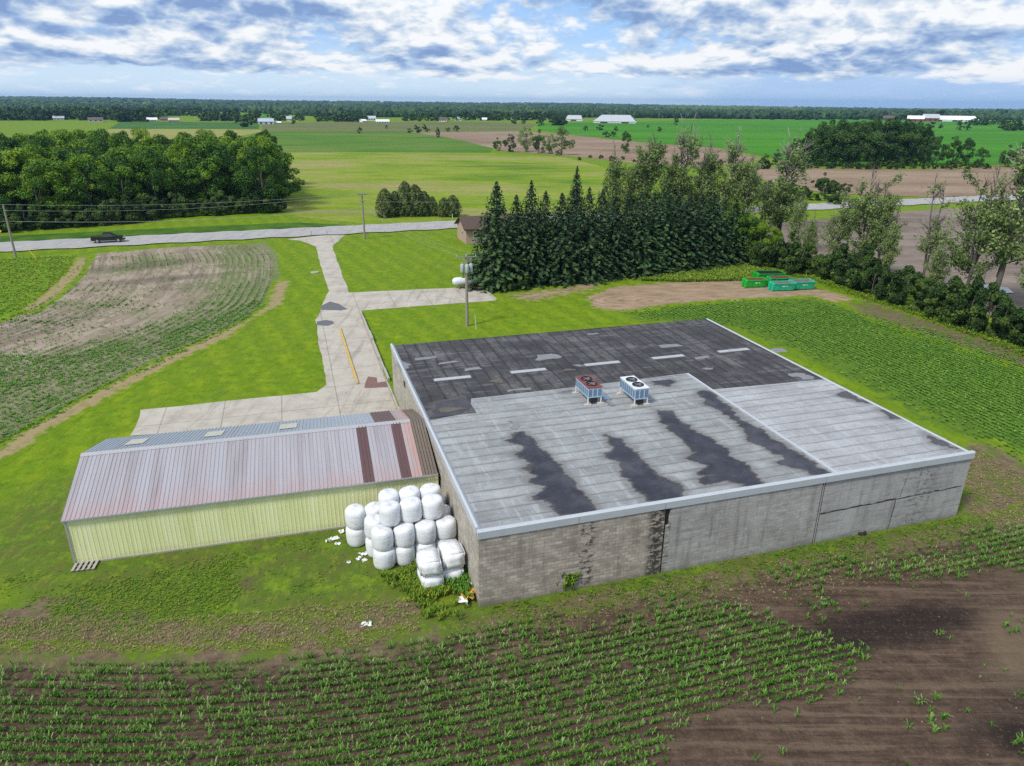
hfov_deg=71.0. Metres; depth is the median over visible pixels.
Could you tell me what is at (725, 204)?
spruce tree
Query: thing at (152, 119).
farmhouse
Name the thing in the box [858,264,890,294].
hedge bush
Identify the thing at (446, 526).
round bale
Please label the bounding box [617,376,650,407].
condenser unit
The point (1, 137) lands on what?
broadleaf tree
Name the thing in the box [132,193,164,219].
bush
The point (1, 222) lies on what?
bush
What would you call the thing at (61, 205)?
broadleaf tree
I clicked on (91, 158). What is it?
broadleaf tree
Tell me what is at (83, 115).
farm tree
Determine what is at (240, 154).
broadleaf tree
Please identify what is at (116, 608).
rough turf
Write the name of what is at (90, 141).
broadleaf tree
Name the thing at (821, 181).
field tree
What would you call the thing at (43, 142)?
broadleaf tree
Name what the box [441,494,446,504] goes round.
round bale
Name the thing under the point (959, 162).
bush
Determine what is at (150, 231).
ditch bank
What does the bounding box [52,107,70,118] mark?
farm tree
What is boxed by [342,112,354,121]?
farm tree
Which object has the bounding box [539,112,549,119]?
farm tree
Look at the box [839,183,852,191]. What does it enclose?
bush
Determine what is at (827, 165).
bush
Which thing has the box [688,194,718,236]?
spruce tree
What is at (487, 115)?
farm tree
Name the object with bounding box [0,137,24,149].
broadleaf tree
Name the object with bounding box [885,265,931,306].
hedge bush
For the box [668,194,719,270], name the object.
spruce tree
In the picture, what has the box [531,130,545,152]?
field tree
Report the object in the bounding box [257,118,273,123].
barn
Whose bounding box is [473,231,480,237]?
window
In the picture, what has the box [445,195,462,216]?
cedar tree
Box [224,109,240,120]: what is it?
farm tree
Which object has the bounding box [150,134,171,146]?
broadleaf tree
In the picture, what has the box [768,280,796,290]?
open skip
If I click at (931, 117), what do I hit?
barn
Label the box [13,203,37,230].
bush
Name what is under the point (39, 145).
broadleaf tree
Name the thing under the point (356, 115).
farm tree
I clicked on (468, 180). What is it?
hay field
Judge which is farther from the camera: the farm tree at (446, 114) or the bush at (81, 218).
the farm tree at (446, 114)
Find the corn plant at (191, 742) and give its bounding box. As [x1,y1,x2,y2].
[187,740,196,749]
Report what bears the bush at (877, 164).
on the ground at (276, 352)
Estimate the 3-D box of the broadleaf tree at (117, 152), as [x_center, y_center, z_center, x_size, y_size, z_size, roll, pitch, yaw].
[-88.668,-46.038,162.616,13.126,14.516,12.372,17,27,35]
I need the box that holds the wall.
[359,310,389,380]
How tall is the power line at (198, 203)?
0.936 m
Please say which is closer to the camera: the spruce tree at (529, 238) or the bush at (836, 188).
the spruce tree at (529, 238)
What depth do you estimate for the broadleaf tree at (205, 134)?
205.16 m
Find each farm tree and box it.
[0,109,9,119]
[5,111,16,119]
[6,106,17,119]
[12,108,28,120]
[17,108,31,119]
[29,106,45,119]
[30,109,44,120]
[36,109,48,120]
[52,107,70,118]
[57,108,72,119]
[66,106,78,118]
[72,106,82,119]
[75,113,89,119]
[81,106,94,117]
[83,110,93,119]
[92,107,108,119]
[105,106,118,115]
[107,109,113,119]
[113,110,125,121]
[114,109,130,121]
[123,112,135,121]
[131,108,138,120]
[134,108,152,121]
[155,110,164,118]
[157,108,170,116]
[168,107,175,115]
[191,107,199,115]
[196,112,206,120]
[204,113,212,120]
[212,112,219,120]
[218,111,230,120]
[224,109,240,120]
[232,113,240,122]
[246,113,259,119]
[249,114,257,122]
[276,113,283,120]
[313,114,322,121]
[330,112,340,121]
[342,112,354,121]
[353,112,365,121]
[423,112,433,120]
[440,111,450,119]
[452,113,462,118]
[463,111,471,119]
[480,111,490,120]
[491,110,501,120]
[520,113,530,119]
[525,111,536,119]
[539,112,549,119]
[548,117,559,124]
[560,117,567,124]
[769,112,776,119]
[794,112,801,119]
[802,111,813,119]
[812,111,821,119]
[825,113,833,119]
[850,111,861,119]
[902,111,914,119]
[914,109,924,115]
[937,109,949,115]
[970,117,982,124]
[982,118,990,124]
[997,119,1011,127]
[1000,120,1010,129]
[1004,124,1017,130]
[1011,119,1022,128]
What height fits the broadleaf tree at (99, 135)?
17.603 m
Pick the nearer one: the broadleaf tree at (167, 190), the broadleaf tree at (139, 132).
the broadleaf tree at (167, 190)
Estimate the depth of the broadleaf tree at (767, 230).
113.31 m
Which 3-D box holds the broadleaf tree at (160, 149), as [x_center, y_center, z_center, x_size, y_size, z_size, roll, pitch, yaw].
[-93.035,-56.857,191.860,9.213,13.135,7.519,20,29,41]
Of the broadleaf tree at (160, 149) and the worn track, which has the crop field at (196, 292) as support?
the worn track
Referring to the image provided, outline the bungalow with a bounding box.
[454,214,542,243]
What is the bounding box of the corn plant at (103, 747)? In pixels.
[97,744,106,752]
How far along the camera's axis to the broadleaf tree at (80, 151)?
152.89 m
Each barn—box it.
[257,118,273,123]
[376,119,389,122]
[565,115,583,120]
[593,115,636,122]
[907,115,924,121]
[923,114,939,120]
[938,116,975,121]
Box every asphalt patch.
[317,320,333,325]
[321,302,346,309]
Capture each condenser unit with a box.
[572,375,603,406]
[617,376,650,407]
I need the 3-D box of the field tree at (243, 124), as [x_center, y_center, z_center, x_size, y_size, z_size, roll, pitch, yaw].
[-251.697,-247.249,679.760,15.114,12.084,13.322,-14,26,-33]
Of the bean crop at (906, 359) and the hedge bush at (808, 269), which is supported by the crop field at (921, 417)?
the bean crop at (906, 359)
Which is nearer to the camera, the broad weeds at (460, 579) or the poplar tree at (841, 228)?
the broad weeds at (460, 579)
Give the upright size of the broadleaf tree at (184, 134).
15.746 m
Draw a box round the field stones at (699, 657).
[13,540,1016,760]
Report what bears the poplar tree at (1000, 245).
on the ground at (276, 352)
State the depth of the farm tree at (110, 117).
857.77 m
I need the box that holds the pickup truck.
[90,232,125,242]
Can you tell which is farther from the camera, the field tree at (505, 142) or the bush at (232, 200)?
the field tree at (505, 142)
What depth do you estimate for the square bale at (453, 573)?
38.05 m
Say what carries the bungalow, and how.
on the ground at (276, 352)
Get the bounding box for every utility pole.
[3,205,16,257]
[357,193,366,238]
[456,254,476,326]
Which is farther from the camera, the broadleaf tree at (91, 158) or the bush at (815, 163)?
the bush at (815, 163)
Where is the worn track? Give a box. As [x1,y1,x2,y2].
[0,280,293,465]
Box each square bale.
[416,546,442,577]
[417,568,443,589]
[438,539,464,569]
[442,565,463,579]
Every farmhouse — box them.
[52,116,63,119]
[87,117,102,121]
[146,117,156,121]
[160,117,169,120]
[168,118,178,121]
[368,116,375,120]
[439,117,446,121]
[883,115,894,119]
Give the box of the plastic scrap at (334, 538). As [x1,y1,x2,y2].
[329,535,339,540]
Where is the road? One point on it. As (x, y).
(148, 239)
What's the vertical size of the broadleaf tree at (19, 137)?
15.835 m
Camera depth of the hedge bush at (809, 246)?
109.43 m
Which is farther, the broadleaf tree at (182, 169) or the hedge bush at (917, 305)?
the broadleaf tree at (182, 169)
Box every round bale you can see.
[345,503,365,529]
[346,526,365,546]
[364,513,380,538]
[365,501,378,515]
[365,537,373,557]
[371,524,393,550]
[373,546,395,569]
[378,488,399,504]
[379,500,400,526]
[393,521,414,547]
[394,543,415,565]
[399,485,420,500]
[400,496,421,522]
[414,518,436,544]
[415,541,435,553]
[420,483,441,500]
[421,493,443,519]
[434,504,451,520]
[435,514,456,539]
[436,537,455,549]
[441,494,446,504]
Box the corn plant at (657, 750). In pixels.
[655,744,661,754]
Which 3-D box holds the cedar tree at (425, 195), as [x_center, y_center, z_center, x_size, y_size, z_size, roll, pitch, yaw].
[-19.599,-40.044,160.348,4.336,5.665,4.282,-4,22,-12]
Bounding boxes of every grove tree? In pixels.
[761,153,768,164]
[772,149,782,164]
[789,140,801,162]
[795,137,813,161]
[803,125,833,165]
[805,128,816,140]
[810,121,827,141]
[812,124,844,164]
[824,119,859,165]
[833,122,859,166]
[834,120,856,160]
[848,120,870,157]
[848,121,859,161]
[848,121,878,165]
[858,117,883,160]
[861,120,887,165]
[867,121,903,165]
[877,117,914,164]
[891,122,923,165]
[897,118,915,159]
[903,125,928,165]
[909,121,929,161]
[910,123,941,165]
[917,134,934,161]
[929,136,948,164]
[946,136,963,162]
[960,137,975,162]
[974,147,990,166]
[999,144,1016,166]
[1011,142,1023,165]
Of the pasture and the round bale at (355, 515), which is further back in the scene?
the pasture
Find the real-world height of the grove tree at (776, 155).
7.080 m
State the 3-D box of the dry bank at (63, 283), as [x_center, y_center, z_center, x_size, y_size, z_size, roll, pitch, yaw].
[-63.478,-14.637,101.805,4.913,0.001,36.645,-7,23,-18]
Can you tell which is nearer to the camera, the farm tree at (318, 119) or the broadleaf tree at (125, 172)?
the broadleaf tree at (125, 172)
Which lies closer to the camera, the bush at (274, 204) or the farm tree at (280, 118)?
the bush at (274, 204)
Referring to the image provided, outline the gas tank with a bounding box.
[452,276,478,288]
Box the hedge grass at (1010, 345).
[749,262,1023,356]
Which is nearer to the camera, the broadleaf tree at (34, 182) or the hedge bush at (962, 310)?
the hedge bush at (962, 310)
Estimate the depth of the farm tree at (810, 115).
1193.38 m
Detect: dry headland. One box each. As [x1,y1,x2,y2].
[837,300,1023,372]
[943,437,1023,517]
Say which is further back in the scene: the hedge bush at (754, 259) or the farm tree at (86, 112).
the farm tree at (86, 112)
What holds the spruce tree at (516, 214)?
on the ground at (276, 352)
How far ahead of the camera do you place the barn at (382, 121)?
834.35 m
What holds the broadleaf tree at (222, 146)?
on the ground at (276, 352)
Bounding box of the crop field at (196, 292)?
[0,242,289,442]
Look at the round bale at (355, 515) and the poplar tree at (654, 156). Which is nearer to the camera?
the round bale at (355, 515)
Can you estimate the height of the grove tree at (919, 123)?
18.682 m
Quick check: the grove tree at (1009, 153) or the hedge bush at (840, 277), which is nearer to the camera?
the hedge bush at (840, 277)
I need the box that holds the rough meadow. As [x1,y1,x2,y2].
[0,252,98,322]
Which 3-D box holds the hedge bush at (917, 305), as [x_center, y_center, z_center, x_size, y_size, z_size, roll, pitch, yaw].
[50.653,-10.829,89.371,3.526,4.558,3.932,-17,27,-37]
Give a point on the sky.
(962, 54)
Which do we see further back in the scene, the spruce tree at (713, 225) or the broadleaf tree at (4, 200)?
the broadleaf tree at (4, 200)
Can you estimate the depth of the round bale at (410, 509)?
39.44 m
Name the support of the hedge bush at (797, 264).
on the ground at (276, 352)
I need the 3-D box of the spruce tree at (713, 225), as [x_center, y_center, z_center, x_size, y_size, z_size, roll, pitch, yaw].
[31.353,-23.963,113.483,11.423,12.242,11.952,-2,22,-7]
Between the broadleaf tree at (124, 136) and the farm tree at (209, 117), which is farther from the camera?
the farm tree at (209, 117)
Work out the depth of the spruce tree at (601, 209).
108.62 m
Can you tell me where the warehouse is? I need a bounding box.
[390,318,975,607]
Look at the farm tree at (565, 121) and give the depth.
801.30 m
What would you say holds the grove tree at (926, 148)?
on the ground at (276, 352)
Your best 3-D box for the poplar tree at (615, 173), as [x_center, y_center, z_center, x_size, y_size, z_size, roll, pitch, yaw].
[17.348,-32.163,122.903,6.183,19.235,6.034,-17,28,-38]
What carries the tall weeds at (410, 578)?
on the ground at (276, 352)
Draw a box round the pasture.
[261,122,535,130]
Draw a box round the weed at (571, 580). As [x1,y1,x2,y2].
[557,571,580,590]
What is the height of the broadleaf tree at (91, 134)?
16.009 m
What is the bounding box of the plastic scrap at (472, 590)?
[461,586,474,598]
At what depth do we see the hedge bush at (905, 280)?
95.32 m
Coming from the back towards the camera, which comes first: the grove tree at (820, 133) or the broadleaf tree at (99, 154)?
the grove tree at (820, 133)
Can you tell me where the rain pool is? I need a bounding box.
[984,284,1013,292]
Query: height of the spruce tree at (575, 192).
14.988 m
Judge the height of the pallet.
0.115 m
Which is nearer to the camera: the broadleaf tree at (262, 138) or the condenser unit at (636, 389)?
the condenser unit at (636, 389)
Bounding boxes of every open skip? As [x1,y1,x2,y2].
[741,277,768,287]
[752,270,785,277]
[766,275,793,284]
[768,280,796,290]
[789,278,816,289]
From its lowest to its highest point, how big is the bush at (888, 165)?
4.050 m
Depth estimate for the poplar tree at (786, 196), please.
116.65 m
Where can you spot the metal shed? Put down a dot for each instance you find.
(135, 496)
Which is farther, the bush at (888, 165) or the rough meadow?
the bush at (888, 165)
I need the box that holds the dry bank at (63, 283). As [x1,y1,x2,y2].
[15,255,94,312]
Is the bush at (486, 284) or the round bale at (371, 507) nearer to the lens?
the round bale at (371, 507)
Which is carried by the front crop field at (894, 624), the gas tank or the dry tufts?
the dry tufts
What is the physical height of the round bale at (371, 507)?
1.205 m
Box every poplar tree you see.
[594,137,630,218]
[623,132,672,215]
[623,160,654,221]
[657,140,683,222]
[661,113,706,210]
[688,128,728,220]
[688,140,719,209]
[715,124,751,210]
[724,151,767,215]
[750,179,786,235]
[757,127,815,243]
[786,194,809,244]
[801,210,820,255]
[820,187,858,253]
[838,165,906,254]
[858,185,907,259]
[876,210,904,267]
[913,167,955,275]
[923,235,951,285]
[938,158,1021,284]
[966,143,1023,310]
[1012,264,1023,289]
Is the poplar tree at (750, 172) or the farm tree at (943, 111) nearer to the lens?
the poplar tree at (750, 172)
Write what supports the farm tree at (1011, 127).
on the ground at (276, 352)
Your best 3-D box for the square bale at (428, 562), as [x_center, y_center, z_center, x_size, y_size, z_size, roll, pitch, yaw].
[-4.382,9.436,37.821,1.238,0.980,1.560,-6,22,-15]
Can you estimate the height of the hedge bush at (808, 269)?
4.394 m
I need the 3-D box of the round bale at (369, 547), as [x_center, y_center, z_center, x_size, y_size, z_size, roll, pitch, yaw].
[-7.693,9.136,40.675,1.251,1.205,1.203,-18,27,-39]
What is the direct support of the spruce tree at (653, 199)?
on the ground at (276, 352)
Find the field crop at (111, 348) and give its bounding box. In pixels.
[0,245,270,442]
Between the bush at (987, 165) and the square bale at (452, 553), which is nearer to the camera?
the square bale at (452, 553)
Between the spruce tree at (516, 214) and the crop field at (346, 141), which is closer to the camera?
the spruce tree at (516, 214)
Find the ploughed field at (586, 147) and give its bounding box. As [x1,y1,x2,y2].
[412,131,760,166]
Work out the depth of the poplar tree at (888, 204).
101.19 m
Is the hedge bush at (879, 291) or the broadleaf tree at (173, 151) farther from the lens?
the broadleaf tree at (173, 151)
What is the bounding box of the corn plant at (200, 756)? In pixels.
[192,748,203,758]
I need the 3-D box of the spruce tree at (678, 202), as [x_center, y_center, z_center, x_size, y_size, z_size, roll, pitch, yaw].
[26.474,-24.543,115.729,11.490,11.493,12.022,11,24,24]
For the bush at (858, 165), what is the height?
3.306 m
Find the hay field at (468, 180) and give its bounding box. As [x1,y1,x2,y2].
[238,152,645,223]
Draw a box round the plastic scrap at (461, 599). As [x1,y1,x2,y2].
[458,596,467,603]
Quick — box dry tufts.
[0,447,1023,669]
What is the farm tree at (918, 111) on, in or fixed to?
on the ground at (276, 352)
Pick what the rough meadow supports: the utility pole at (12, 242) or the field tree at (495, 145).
the utility pole at (12, 242)
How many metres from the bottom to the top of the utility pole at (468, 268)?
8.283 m
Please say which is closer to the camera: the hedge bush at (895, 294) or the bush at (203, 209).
the hedge bush at (895, 294)
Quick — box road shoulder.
[0,194,1016,251]
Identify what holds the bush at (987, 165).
on the ground at (276, 352)
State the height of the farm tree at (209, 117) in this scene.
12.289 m
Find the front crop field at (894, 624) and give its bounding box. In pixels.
[0,500,1023,765]
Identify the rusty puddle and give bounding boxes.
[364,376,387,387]
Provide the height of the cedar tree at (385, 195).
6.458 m
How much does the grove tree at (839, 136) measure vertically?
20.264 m
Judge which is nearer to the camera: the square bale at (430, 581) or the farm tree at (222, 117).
the square bale at (430, 581)
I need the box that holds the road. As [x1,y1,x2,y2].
[0,194,1022,249]
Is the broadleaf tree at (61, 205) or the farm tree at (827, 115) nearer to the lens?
the broadleaf tree at (61, 205)
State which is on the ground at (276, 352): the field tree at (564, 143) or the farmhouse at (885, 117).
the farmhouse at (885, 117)
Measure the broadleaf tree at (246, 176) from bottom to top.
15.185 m
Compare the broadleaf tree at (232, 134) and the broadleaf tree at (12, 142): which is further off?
the broadleaf tree at (232, 134)
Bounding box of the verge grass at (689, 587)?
[477,515,1015,632]
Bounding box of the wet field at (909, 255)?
[766,205,1023,315]
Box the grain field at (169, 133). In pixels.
[108,129,261,139]
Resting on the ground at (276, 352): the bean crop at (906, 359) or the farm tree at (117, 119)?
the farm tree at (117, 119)
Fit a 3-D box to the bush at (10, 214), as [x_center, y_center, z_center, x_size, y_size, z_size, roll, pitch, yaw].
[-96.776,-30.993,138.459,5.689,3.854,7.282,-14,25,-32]
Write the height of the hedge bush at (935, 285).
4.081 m
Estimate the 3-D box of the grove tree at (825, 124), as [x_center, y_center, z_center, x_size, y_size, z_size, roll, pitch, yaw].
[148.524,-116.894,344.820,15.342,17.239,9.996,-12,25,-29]
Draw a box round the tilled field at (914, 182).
[726,167,1021,196]
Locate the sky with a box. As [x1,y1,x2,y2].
[0,0,1023,108]
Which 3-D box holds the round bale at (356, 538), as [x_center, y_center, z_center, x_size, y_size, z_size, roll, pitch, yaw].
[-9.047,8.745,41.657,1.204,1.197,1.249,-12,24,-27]
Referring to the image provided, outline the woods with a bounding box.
[0,96,1023,119]
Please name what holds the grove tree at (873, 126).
on the ground at (276, 352)
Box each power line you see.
[3,193,353,204]
[10,193,356,210]
[15,207,361,221]
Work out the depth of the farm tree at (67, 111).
860.37 m
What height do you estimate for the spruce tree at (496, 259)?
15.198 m
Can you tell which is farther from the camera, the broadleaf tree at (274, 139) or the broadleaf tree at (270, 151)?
the broadleaf tree at (274, 139)
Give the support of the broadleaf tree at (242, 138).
on the hay field at (468, 180)
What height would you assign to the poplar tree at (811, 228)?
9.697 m
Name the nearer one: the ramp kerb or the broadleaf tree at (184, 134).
the ramp kerb
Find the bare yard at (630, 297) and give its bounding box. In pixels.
[583,280,862,311]
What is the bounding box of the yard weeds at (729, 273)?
[641,262,763,281]
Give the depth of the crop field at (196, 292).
88.16 m
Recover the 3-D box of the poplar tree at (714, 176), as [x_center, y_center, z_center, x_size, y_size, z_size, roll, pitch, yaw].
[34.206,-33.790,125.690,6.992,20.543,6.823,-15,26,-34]
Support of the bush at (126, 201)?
on the ground at (276, 352)
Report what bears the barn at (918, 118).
on the ground at (276, 352)
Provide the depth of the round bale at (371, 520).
39.91 m
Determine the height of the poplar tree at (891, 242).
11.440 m
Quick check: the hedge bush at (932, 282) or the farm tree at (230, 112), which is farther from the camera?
the farm tree at (230, 112)
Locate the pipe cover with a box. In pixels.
[602,392,614,406]
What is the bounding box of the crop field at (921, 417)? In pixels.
[614,298,1023,451]
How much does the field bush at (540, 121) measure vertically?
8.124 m
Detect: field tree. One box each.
[238,116,253,126]
[435,127,440,136]
[492,137,501,150]
[502,134,515,151]
[517,127,533,151]
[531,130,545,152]
[541,134,557,153]
[551,126,574,154]
[621,131,631,152]
[816,172,829,193]
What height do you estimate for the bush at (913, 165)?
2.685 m
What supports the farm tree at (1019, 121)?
on the ground at (276, 352)
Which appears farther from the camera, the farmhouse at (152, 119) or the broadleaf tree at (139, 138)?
the farmhouse at (152, 119)
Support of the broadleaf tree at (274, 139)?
on the hay field at (468, 180)
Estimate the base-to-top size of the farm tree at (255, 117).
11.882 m
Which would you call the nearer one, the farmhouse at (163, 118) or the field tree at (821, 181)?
the field tree at (821, 181)
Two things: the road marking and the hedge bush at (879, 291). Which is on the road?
the road marking
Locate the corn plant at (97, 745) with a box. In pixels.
[89,741,101,752]
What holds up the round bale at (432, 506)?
on the round bale at (425, 532)
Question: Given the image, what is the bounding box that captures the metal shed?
[60,409,438,564]
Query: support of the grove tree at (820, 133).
on the ground at (276, 352)
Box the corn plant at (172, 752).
[167,750,176,760]
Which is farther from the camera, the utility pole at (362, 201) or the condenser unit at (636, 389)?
the utility pole at (362, 201)
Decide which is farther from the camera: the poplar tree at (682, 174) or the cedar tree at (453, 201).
the cedar tree at (453, 201)
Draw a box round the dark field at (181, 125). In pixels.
[109,122,258,128]
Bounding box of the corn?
[0,521,1023,765]
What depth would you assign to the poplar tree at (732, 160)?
123.23 m
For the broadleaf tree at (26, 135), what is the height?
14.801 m
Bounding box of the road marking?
[1,197,997,246]
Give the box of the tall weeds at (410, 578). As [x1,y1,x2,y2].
[377,558,467,620]
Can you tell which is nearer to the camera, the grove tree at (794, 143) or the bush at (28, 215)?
the bush at (28, 215)
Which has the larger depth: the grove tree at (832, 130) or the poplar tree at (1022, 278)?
the grove tree at (832, 130)
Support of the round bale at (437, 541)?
on the ground at (276, 352)
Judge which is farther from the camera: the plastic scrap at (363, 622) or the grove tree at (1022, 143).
the grove tree at (1022, 143)
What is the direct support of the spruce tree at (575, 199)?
on the ground at (276, 352)
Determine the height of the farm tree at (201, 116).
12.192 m
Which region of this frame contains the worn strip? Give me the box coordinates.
[506,280,605,301]
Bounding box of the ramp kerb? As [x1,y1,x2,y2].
[339,327,358,383]
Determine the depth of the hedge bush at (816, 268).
105.08 m
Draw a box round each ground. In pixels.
[0,102,1023,614]
[0,586,455,644]
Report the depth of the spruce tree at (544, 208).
104.74 m
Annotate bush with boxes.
[0,211,24,230]
[0,213,8,229]
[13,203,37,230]
[32,209,63,228]
[33,212,52,228]
[61,209,81,227]
[74,208,102,225]
[91,198,122,224]
[92,208,117,225]
[109,205,140,223]
[115,195,143,222]
[121,202,156,220]
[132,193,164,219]
[141,196,167,218]
[164,191,188,217]
[168,198,198,216]
[197,197,211,215]
[208,197,234,214]
[214,190,236,214]
[234,197,252,213]
[243,202,259,213]
[245,187,264,212]
[254,193,276,212]
[257,192,286,212]
[265,191,286,211]
[479,279,494,290]
[494,280,511,291]
[517,275,530,289]
[536,119,543,125]
[737,235,764,262]
[749,242,774,267]
[755,160,769,168]
[764,160,774,168]
[765,238,790,268]
[778,242,807,273]
[788,241,817,270]
[798,185,812,194]
[803,192,815,200]
[803,248,825,274]
[810,162,818,167]
[811,254,833,279]
[814,192,828,200]
[818,243,861,276]
[822,162,832,168]
[826,183,842,193]
[826,194,845,204]
[832,255,868,285]
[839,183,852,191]
[840,162,850,168]
[844,244,881,290]
[846,255,881,288]
[855,161,863,168]
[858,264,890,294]
[862,162,873,169]
[869,269,881,286]
[873,160,882,168]
[873,270,907,302]
[883,160,895,168]
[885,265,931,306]
[886,268,915,285]
[891,163,900,169]
[904,278,931,311]
[908,163,916,168]
[914,279,935,300]
[921,163,930,168]
[923,282,939,310]
[923,282,952,316]
[930,275,973,324]
[942,277,999,333]
[944,162,956,169]
[952,160,964,167]
[967,281,1013,333]
[971,160,981,167]
[981,163,991,168]
[987,294,1020,341]
[1000,314,1023,343]
[1014,306,1023,346]
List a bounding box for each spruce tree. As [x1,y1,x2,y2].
[458,181,534,293]
[501,194,533,280]
[510,180,560,288]
[528,193,595,287]
[532,190,563,262]
[561,187,617,286]
[563,166,586,229]
[566,197,586,243]
[584,189,612,242]
[589,196,639,279]
[617,191,674,278]
[617,196,635,235]
[637,192,668,259]
[641,185,691,274]
[666,195,693,240]
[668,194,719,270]
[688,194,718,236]
[691,192,740,268]
[714,200,753,264]
[716,199,728,225]
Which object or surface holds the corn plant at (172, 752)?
on the front crop field at (894, 624)
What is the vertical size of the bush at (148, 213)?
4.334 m
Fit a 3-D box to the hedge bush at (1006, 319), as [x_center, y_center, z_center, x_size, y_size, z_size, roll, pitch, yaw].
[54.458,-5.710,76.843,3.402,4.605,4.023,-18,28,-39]
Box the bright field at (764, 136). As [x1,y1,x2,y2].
[536,119,1023,163]
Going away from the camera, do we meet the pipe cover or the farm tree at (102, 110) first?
the pipe cover
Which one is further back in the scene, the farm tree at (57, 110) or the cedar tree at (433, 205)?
the farm tree at (57, 110)
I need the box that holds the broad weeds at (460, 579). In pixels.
[444,564,472,600]
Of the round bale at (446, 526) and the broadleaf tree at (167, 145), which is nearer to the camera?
the round bale at (446, 526)
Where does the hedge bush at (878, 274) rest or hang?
on the ground at (276, 352)
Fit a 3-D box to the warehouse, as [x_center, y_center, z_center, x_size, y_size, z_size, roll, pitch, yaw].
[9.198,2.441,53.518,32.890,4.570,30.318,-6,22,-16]
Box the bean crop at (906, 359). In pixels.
[631,297,1023,460]
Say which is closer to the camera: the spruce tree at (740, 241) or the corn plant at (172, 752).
the corn plant at (172, 752)
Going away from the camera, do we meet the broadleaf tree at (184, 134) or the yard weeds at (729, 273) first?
the yard weeds at (729, 273)
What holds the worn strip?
on the ground at (276, 352)
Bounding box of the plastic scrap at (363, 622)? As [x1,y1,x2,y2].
[361,620,371,626]
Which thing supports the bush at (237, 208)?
on the ground at (276, 352)
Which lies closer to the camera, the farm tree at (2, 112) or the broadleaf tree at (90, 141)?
the broadleaf tree at (90, 141)
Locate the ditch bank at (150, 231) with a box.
[0,223,345,241]
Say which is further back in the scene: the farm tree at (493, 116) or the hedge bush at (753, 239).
the farm tree at (493, 116)
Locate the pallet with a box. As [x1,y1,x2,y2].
[71,559,99,571]
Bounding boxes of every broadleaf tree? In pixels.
[0,133,7,139]
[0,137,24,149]
[0,146,12,150]
[0,147,53,222]
[0,153,28,222]
[0,165,20,216]
[6,134,35,139]
[7,133,32,146]
[7,147,49,196]
[15,160,92,223]
[21,163,66,226]
[22,140,50,158]
[22,144,50,195]
[31,129,51,139]
[34,136,56,151]
[35,142,51,153]
[42,147,82,219]
[47,129,81,149]
[47,146,63,160]
[53,132,78,149]
[58,147,124,208]
[60,154,117,218]
[61,153,109,212]
[68,129,96,139]
[70,143,95,151]
[77,137,102,145]
[78,139,96,146]
[85,130,97,139]
[92,128,109,152]
[97,146,156,202]
[97,151,115,207]
[99,137,116,152]
[104,139,136,157]
[105,156,146,203]
[106,133,134,178]
[106,165,144,206]
[116,130,132,146]
[127,144,162,193]
[128,155,163,197]
[130,128,149,141]
[131,137,145,143]
[131,147,176,213]
[132,136,162,151]
[147,147,168,199]
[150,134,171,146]
[152,157,183,203]
[156,145,166,153]
[162,143,189,196]
[163,134,196,196]
[167,156,222,210]
[170,131,191,143]
[174,136,228,199]
[186,160,220,204]
[188,141,238,204]
[195,129,215,140]
[200,142,232,189]
[201,154,237,191]
[206,135,219,142]
[219,130,240,141]
[219,136,236,143]
[219,143,239,195]
[222,157,258,197]
[228,137,264,177]
[233,146,284,212]
[235,136,255,140]
[236,138,266,185]
[248,140,291,193]
[254,129,282,150]
[255,134,281,150]
[264,152,304,199]
[270,157,294,191]
[722,200,748,247]
[730,211,762,261]
[745,222,778,259]
[768,226,783,260]
[787,234,799,242]
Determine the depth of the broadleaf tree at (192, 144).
169.42 m
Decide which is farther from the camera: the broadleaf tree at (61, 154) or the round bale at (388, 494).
the broadleaf tree at (61, 154)
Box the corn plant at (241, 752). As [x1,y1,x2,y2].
[234,746,244,755]
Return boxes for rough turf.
[0,538,414,635]
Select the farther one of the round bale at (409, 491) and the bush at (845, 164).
the bush at (845, 164)
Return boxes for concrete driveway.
[130,234,494,435]
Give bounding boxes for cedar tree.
[375,188,397,217]
[386,191,403,216]
[394,181,416,216]
[407,184,426,216]
[416,191,432,216]
[426,196,437,215]
[436,197,450,216]
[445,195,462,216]
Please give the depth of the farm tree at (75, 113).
857.99 m
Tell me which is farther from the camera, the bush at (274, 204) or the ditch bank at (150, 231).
the bush at (274, 204)
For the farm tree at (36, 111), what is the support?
on the ground at (276, 352)
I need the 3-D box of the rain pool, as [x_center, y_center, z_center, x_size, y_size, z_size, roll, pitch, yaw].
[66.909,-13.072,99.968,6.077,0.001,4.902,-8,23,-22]
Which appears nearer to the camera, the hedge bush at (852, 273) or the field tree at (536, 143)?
the hedge bush at (852, 273)
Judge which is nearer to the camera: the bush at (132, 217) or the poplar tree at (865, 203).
the poplar tree at (865, 203)
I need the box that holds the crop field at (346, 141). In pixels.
[244,131,492,152]
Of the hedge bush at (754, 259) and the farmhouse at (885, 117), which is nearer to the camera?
the hedge bush at (754, 259)
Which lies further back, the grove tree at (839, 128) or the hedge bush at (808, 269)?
the grove tree at (839, 128)
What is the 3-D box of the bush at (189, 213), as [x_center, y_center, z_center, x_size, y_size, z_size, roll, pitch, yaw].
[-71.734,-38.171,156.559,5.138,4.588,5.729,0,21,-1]
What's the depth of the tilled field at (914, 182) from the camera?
249.86 m
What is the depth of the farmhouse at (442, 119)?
921.11 m
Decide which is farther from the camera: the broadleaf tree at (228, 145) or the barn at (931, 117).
the barn at (931, 117)

